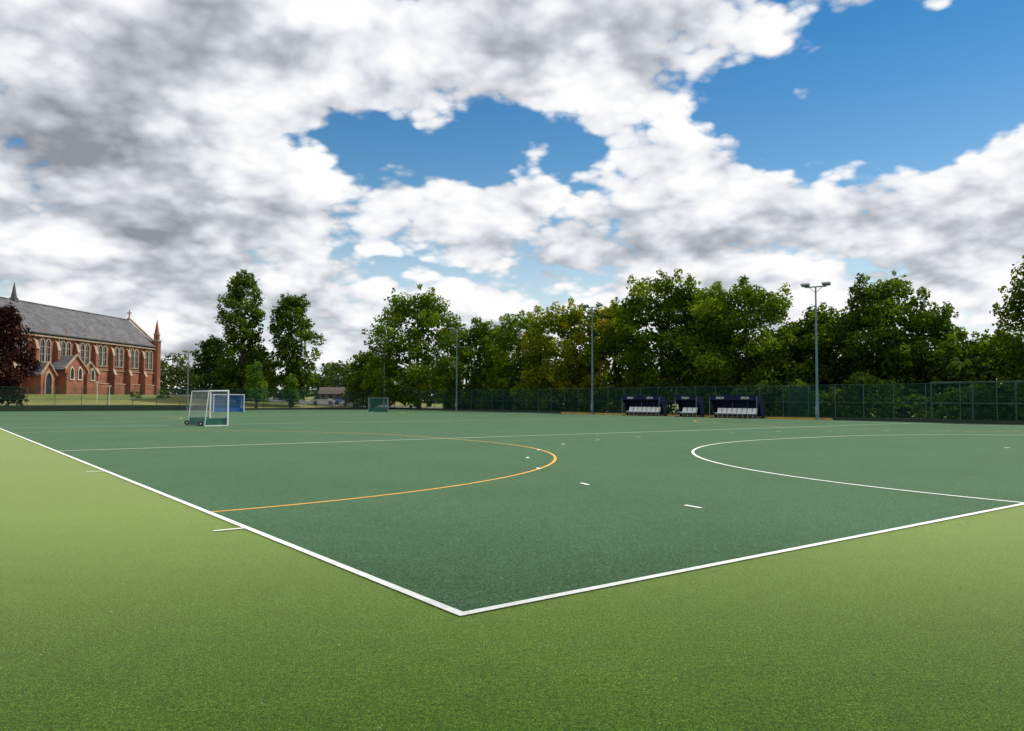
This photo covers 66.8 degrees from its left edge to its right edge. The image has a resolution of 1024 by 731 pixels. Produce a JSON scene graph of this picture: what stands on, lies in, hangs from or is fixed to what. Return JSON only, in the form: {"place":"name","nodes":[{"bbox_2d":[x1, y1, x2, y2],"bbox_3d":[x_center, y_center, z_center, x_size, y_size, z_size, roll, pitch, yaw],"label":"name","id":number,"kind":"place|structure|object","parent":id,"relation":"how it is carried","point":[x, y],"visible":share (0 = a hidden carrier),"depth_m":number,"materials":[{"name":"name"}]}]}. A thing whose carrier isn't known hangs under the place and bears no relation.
{"place":"outdoors","nodes":[
{"label":"outdoors","id":0,"kind":"place"},
{"bbox_2d":[0,394,991,419],"bbox_3d":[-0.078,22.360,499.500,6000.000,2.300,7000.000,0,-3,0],"label":"ground","id":1,"kind":"structure","parent":0,"point":[251,403],"depth_m":124.07,"materials":[{"name":"green plant"}]},
{"bbox_2d":[0,302,41,403],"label":"copper beech tree","id":2,"kind":"object","parent":1,"relation":"on","point":[11,319],"visible":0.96,"depth_m":100.01,"materials":[{"name":"red plant"}]},
{"bbox_2d":[0,282,161,394],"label":"brick chapel","id":3,"kind":"structure","parent":1,"relation":"on","point":[85,351],"depth_m":146.85,"materials":[{"name":"brick"}]},
{"bbox_2d":[0,327,152,371],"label":"windows","id":4,"kind":"structure","parent":3,"relation":"in","point":[45,351],"depth_m":149.97,"materials":[{"name":"beige glass"}]},
{"bbox_2d":[0,387,244,409],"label":"fence","id":5,"kind":"object","parent":1,"relation":"on","point":[132,398],"visible":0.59,"depth_m":102.69,"materials":[{"name":"green metal"}]},
{"bbox_2d":[130,389,242,399],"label":"garden shrubs","id":6,"kind":"object","parent":1,"relation":"on","point":[167,395],"visible":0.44,"depth_m":129.77,"materials":[{"name":"green plant"}]},
{"bbox_2d":[186,334,238,397],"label":"dark tree","id":7,"kind":"object","parent":1,"relation":"on","point":[206,358],"visible":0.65,"depth_m":133.94,"materials":[{"name":"green plant"}]},
{"bbox_2d":[212,269,270,403],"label":"tall lime tree","id":8,"kind":"object","parent":1,"relation":"on","point":[240,282],"visible":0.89,"depth_m":129.17,"materials":[{"name":"green plant"}]},
{"bbox_2d":[229,348,280,399],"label":"dark tree","id":9,"kind":"object","parent":1,"relation":"on","point":[267,363],"visible":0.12,"depth_m":138.30,"materials":[{"name":"green plant"}]},
{"bbox_2d":[242,359,269,407],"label":"young tree","id":10,"kind":"object","parent":1,"relation":"on","point":[255,375],"visible":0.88,"depth_m":118.52,"materials":[{"name":"green plant"}]},
{"bbox_2d":[281,374,300,407],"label":"young tree","id":11,"kind":"object","parent":1,"relation":"on","point":[291,381],"visible":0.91,"depth_m":118.69,"materials":[{"name":"green plant"}]},
{"bbox_2d":[262,293,325,405],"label":"tall lime tree","id":12,"kind":"object","parent":1,"relation":"on","point":[288,309],"visible":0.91,"depth_m":129.74,"materials":[{"name":"green plant"}]},
{"bbox_2d":[184,395,442,407],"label":"car park road","id":13,"kind":"structure","parent":1,"relation":"on","point":[309,403],"depth_m":141.06,"materials":[{"name":"grey asphalt"}]},
{"bbox_2d":[310,397,334,404],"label":"parked car","id":14,"kind":"object","parent":13,"relation":"on","point":[325,400],"visible":0.82,"depth_m":138.01,"materials":[{"name":"paint"}]},
{"bbox_2d":[332,396,347,403],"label":"parked car","id":15,"kind":"object","parent":13,"relation":"on","point":[338,400],"visible":0.41,"depth_m":142.43,"materials":[{"name":"paint"}]},
{"bbox_2d":[340,400,362,405],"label":"parked car","id":16,"kind":"object","parent":13,"relation":"on","point":[344,403],"visible":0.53,"depth_m":137.78,"materials":[{"name":"paint"}]},
{"bbox_2d":[371,401,393,406],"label":"parked car","id":17,"kind":"object","parent":13,"relation":"on","point":[385,403],"visible":0.36,"depth_m":140.04,"materials":[{"name":"paint"}]},
{"bbox_2d":[245,389,393,409],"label":"fence","id":18,"kind":"object","parent":1,"relation":"on","point":[277,396],"visible":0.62,"depth_m":118.58,"materials":[{"name":"green metal"}]},
{"bbox_2d":[318,387,344,398],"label":"pavilion","id":19,"kind":"structure","parent":1,"relation":"on","point":[332,395],"depth_m":184.16,"materials":[{"name":"brick"}]},
{"bbox_2d":[321,394,340,398],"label":"windows","id":20,"kind":"structure","parent":19,"relation":"in","point":[330,395],"depth_m":183.62,"materials":[{"name":"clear glass"}]},
{"bbox_2d":[160,352,561,404],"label":"distant trees","id":21,"kind":"object","parent":1,"relation":"on","point":[178,371],"visible":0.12,"depth_m":207.97,"materials":[{"name":"green plant"}]},
{"bbox_2d":[341,349,393,407],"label":"broadleaf tree","id":22,"kind":"object","parent":1,"relation":"on","point":[361,366],"visible":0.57,"depth_m":133.63,"materials":[{"name":"green plant"}]},
{"bbox_2d":[360,284,466,408],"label":"broadleaf tree","id":23,"kind":"object","parent":1,"relation":"on","point":[399,310],"visible":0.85,"depth_m":124.87,"materials":[{"name":"green plant"}]},
{"bbox_2d":[424,317,519,408],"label":"broadleaf tree","id":24,"kind":"object","parent":1,"relation":"on","point":[478,374],"visible":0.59,"depth_m":116.34,"materials":[{"name":"green plant"}]},
{"bbox_2d":[0,429,1023,730],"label":"turf surround","id":25,"kind":"object","parent":1,"relation":"on","point":[206,623],"visible":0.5,"depth_m":5.46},
{"bbox_2d":[0,409,1023,611],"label":"hockey pitch","id":26,"kind":"object","parent":1,"relation":"on","point":[604,527],"visible":1,"depth_m":15.88,"materials":[{"name":"green carpet"}]},
{"bbox_2d":[0,405,240,410],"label":"barrier","id":27,"kind":"object","parent":26,"relation":"on","point":[90,407],"visible":0.77,"depth_m":100.38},
{"bbox_2d":[182,350,194,410],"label":"floodlight mast","id":28,"kind":"object","parent":26,"relation":"on","point":[186,351],"visible":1,"depth_m":103.97,"materials":[{"name":"metal"}]},
{"bbox_2d":[184,390,228,425],"bbox_3d":[-18.966,2.608,48.068,1.690,2.180,3.740,2,-3,-37],"label":"hockey goal","id":29,"kind":"object","parent":26,"relation":"on","point":[208,421],"visible":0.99,"depth_m":47.09,"materials":[{"name":"white metal"}]},
{"bbox_2d":[211,394,244,411],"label":"hockey goal","id":30,"kind":"object","parent":26,"relation":"on","point":[216,402],"visible":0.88,"depth_m":95.73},
{"bbox_2d":[368,398,388,411],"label":"training goal","id":31,"kind":"object","parent":26,"relation":"on","point":[378,409],"visible":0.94,"depth_m":99.45,"materials":[{"name":"metal"}]},
{"bbox_2d":[377,350,384,407],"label":"floodlight mast","id":32,"kind":"object","parent":26,"relation":"on","point":[384,383],"visible":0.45,"depth_m":123.92,"materials":[{"name":"metal"}]},
{"bbox_2d":[449,327,464,410],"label":"floodlight mast","id":33,"kind":"object","parent":26,"relation":"on","point":[461,328],"visible":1,"depth_m":110.96,"materials":[{"name":"metal"}]},
{"bbox_2d":[0,412,986,511],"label":"orange line markings","id":34,"kind":"object","parent":26,"relation":"on","point":[554,460],"visible":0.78,"depth_m":15.53,"materials":[{"name":"orange paint"}]},
{"bbox_2d":[0,411,1023,615],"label":"white line markings","id":35,"kind":"object","parent":26,"relation":"on","point":[412,594],"visible":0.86,"depth_m":8.53,"materials":[{"name":"white paint"}]},
{"bbox_2d":[0,453,1023,727],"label":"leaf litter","id":36,"kind":"object","parent":26,"relation":"on","point":[480,555],"visible":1,"depth_m":5.92,"materials":[{"name":"brown plant"}]},
{"bbox_2d":[582,304,602,413],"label":"floodlight mast","id":37,"kind":"object","parent":26,"relation":"on","point":[588,307],"visible":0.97,"depth_m":89.03,"materials":[{"name":"metal"}]},
{"bbox_2d":[622,395,666,415],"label":"team shelter","id":38,"kind":"object","parent":26,"relation":"on","point":[646,405],"visible":1,"depth_m":81.80,"materials":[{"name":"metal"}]},
{"bbox_2d":[675,395,703,416],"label":"team shelter","id":39,"kind":"object","parent":26,"relation":"on","point":[692,405],"visible":1,"depth_m":77.05,"materials":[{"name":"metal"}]},
{"bbox_2d":[561,412,833,419],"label":"amber kick board","id":40,"kind":"object","parent":26,"relation":"on","point":[704,416],"visible":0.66,"depth_m":75.75,"materials":[{"name":"brown wood"}]},
{"bbox_2d":[709,395,764,418],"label":"team shelter","id":41,"kind":"object","parent":26,"relation":"on","point":[753,406],"visible":1,"depth_m":72.56,"materials":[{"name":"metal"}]},
{"bbox_2d":[800,282,830,419],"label":"floodlight mast","id":42,"kind":"object","parent":26,"relation":"on","point":[807,285],"visible":0.98,"depth_m":66.25,"materials":[{"name":"metal"}]},
{"bbox_2d":[786,381,1023,420],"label":"fence gate","id":43,"kind":"structure","parent":26,"relation":"on","point":[789,393],"depth_m":68.37,"materials":[{"name":"green metal"}]},
{"bbox_2d":[479,309,556,409],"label":"broadleaf tree","id":44,"kind":"object","parent":1,"relation":"on","point":[511,337],"visible":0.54,"depth_m":110.06,"materials":[{"name":"green plant"}]},
{"bbox_2d":[509,296,613,411],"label":"broadleaf tree","id":45,"kind":"object","parent":1,"relation":"on","point":[565,322],"visible":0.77,"depth_m":102.44,"materials":[{"name":"green plant"}]},
{"bbox_2d":[160,355,999,401],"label":"distant woodland","id":46,"kind":"object","parent":1,"relation":"on","point":[319,385],"visible":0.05,"depth_m":445.89,"materials":[{"name":"green plant"}]},
{"bbox_2d":[566,301,657,411],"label":"broadleaf tree","id":47,"kind":"object","parent":1,"relation":"on","point":[602,319],"visible":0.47,"depth_m":99.40,"materials":[{"name":"green plant"}]},
{"bbox_2d":[604,268,718,407],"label":"broadleaf tree","id":48,"kind":"object","parent":1,"relation":"on","point":[639,304],"visible":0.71,"depth_m":93.03,"materials":[{"name":"green plant"}]},
{"bbox_2d":[653,273,756,410],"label":"broadleaf tree","id":49,"kind":"object","parent":1,"relation":"on","point":[692,302],"visible":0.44,"depth_m":90.59,"materials":[{"name":"green plant"}]},
{"bbox_2d":[394,382,1023,424],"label":"fence","id":50,"kind":"object","parent":1,"relation":"on","point":[634,392],"visible":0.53,"depth_m":67.41,"materials":[{"name":"green metal"}]},
{"bbox_2d":[437,333,1023,418],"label":"shrub row","id":51,"kind":"object","parent":1,"relation":"on","point":[950,364],"visible":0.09,"depth_m":76.81,"materials":[{"name":"green plant"}]},
{"bbox_2d":[445,371,1023,420],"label":"hedge","id":52,"kind":"object","parent":1,"relation":"on","point":[856,379],"visible":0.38,"depth_m":70.17,"materials":[{"name":"green plant"}]},
{"bbox_2d":[682,275,819,406],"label":"broadleaf tree","id":53,"kind":"object","parent":1,"relation":"on","point":[752,301],"visible":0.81,"depth_m":86.15,"materials":[{"name":"green plant"}]},
{"bbox_2d":[741,312,837,415],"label":"broadleaf tree","id":54,"kind":"object","parent":1,"relation":"on","point":[791,332],"visible":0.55,"depth_m":83.31,"materials":[{"name":"green plant"}]},
{"bbox_2d":[787,302,861,408],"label":"broadleaf tree","id":55,"kind":"object","parent":1,"relation":"on","point":[824,319],"visible":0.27,"depth_m":83.63,"materials":[{"name":"green plant"}]},
{"bbox_2d":[811,269,996,417],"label":"broadleaf tree","id":56,"kind":"object","parent":1,"relation":"on","point":[875,318],"visible":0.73,"depth_m":78.74,"materials":[{"name":"green plant"}]},
{"bbox_2d":[878,302,976,416],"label":"broadleaf tree","id":57,"kind":"object","parent":1,"relation":"on","point":[952,335],"visible":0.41,"depth_m":76.62,"materials":[{"name":"green plant"}]},
{"bbox_2d":[938,322,1019,418],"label":"broadleaf tree","id":58,"kind":"object","parent":1,"relation":"on","point":[976,347],"visible":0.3,"depth_m":73.64,"materials":[{"name":"green plant"}]},
{"bbox_2d":[981,255,1023,410],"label":"broadleaf tree","id":59,"kind":"object","parent":1,"relation":"on","point":[1016,316],"visible":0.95,"depth_m":61.67,"materials":[{"name":"green plant"}]},
{"bbox_2d":[0,0,1023,394],"label":"sky","id":60,"kind":"structure","parent":0,"point":[498,157],"materials":[{"name":"white"}]}
]}

